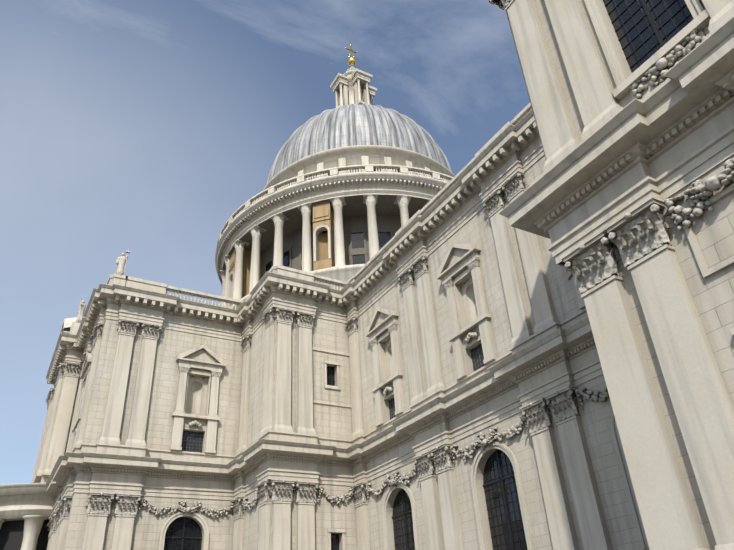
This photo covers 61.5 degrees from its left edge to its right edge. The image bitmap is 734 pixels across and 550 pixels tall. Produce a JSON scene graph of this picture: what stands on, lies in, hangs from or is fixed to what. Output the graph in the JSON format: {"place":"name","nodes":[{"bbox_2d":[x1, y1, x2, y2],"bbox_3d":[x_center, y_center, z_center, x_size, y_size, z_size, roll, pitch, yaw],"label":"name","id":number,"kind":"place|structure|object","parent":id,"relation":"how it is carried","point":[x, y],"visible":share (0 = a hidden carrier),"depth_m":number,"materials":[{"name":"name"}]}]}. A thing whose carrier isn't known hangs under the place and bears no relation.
{"place":"outdoors","nodes":[
{"label":"outdoors","id":0,"kind":"place"},
{"bbox_2d":[0,0,529,484],"label":"sky","id":1,"kind":"structure","parent":0,"point":[141,127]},
{"bbox_2d":[0,0,733,549],"bbox_3d":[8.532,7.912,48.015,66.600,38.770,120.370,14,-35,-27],"label":"cathedral walls","id":2,"kind":"structure","parent":0,"point":[516,332],"depth_m":42.98,"materials":[{"name":"stone"}]},
{"bbox_2d":[215,44,454,341],"bbox_3d":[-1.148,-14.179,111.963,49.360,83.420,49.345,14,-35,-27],"label":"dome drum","id":3,"kind":"object","parent":2,"relation":"on","point":[357,180],"visible":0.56,"depth_m":87.19,"materials":[{"name":"stone"}]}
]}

